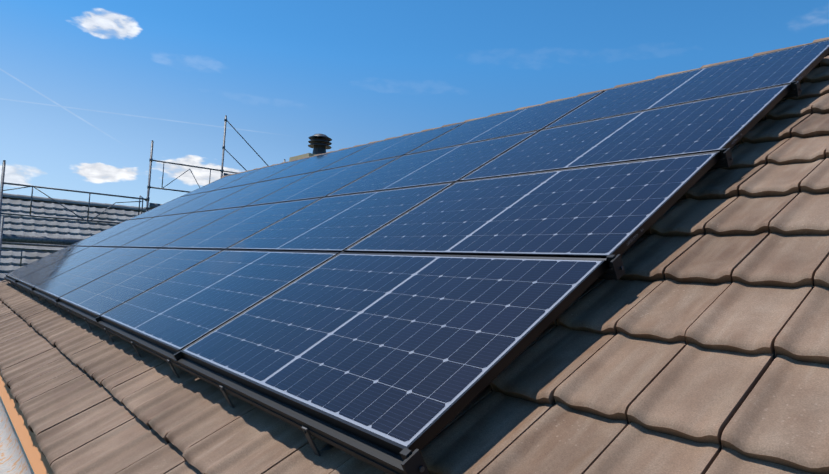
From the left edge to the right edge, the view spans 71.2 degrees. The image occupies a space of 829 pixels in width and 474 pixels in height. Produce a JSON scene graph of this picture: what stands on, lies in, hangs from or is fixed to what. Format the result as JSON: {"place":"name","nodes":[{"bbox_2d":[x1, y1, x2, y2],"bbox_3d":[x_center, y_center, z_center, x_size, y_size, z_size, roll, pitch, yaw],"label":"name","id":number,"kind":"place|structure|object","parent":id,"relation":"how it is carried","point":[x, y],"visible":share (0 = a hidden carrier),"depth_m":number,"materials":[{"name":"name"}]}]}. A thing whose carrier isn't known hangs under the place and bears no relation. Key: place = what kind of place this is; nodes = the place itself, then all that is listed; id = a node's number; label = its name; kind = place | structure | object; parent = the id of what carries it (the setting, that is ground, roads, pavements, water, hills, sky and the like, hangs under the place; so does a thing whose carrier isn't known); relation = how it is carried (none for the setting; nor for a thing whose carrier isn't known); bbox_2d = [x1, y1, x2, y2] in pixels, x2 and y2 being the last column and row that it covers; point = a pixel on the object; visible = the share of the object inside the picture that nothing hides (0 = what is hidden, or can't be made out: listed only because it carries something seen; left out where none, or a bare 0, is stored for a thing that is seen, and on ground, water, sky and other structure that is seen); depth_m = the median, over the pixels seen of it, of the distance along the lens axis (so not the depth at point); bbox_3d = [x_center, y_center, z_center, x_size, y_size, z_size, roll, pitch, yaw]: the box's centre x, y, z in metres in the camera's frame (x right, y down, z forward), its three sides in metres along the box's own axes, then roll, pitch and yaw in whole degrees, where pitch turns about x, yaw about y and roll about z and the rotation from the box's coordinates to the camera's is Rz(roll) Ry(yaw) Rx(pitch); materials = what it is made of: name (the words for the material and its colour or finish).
{"place":"outdoors","nodes":[
{"label":"outdoors","id":0,"kind":"place"},
{"bbox_2d":[2,197,145,211],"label":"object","id":1,"kind":"structure","parent":0,"point":[69,204],"depth_m":19.26,"materials":[{"name":"grey tile"}]},
{"bbox_2d":[0,199,143,280],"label":"neighbour roof tiles","id":2,"kind":"object","parent":1,"relation":"on","point":[30,226],"visible":0.08,"depth_m":17.93,"materials":[{"name":"tile"}]},
{"bbox_2d":[3,193,145,210],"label":"roof ridge","id":3,"kind":"structure","parent":1,"relation":"on","point":[67,201],"depth_m":19.21,"materials":[{"name":"tile"}]},
{"bbox_2d":[0,54,828,473],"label":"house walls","id":4,"kind":"structure","parent":0,"point":[18,438],"depth_m":5.97,"materials":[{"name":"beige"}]},
{"bbox_2d":[0,370,53,473],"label":"eave board","id":5,"kind":"object","parent":4,"relation":"attached to","point":[38,461],"depth_m":3.19,"materials":[{"name":"brown wood"}]},
{"bbox_2d":[0,399,32,473],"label":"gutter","id":6,"kind":"object","parent":5,"relation":"attached to","point":[13,459],"depth_m":3.31,"materials":[{"name":"metal"}]},
{"bbox_2d":[289,134,331,160],"bbox_3d":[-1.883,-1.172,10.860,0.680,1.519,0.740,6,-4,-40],"label":"chimney with cowl","id":7,"kind":"object","parent":4,"relation":"on","point":[319,143],"visible":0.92,"depth_m":10.71,"materials":[{"name":"black metal"}]},
{"bbox_2d":[0,55,828,473],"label":"roof tiles","id":8,"kind":"object","parent":4,"relation":"on","point":[694,339],"visible":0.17,"depth_m":1.93,"materials":[{"name":"tile"}]},
{"bbox_2d":[4,39,828,473],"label":"solar array","id":9,"kind":"object","parent":8,"relation":"on","point":[396,305],"visible":1,"depth_m":3.11,"materials":[{"name":"blue"}]},
{"bbox_2d":[220,37,828,178],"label":"ridge tiles","id":10,"kind":"object","parent":4,"relation":"on","point":[765,52],"visible":0.21,"depth_m":5.68,"materials":[{"name":"ceramic"}]},
{"bbox_2d":[0,0,828,207],"label":"sky","id":11,"kind":"structure","parent":0,"point":[87,87],"materials":[{"name":"blue"}]},
{"label":"ground","id":12,"kind":"structure","parent":0,"visible":0},
{"bbox_2d":[0,115,285,266],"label":"scaffolding","id":13,"kind":"object","parent":12,"relation":"on","point":[25,240],"visible":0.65,"depth_m":11.38,"materials":[{"name":"metal"}]}
]}

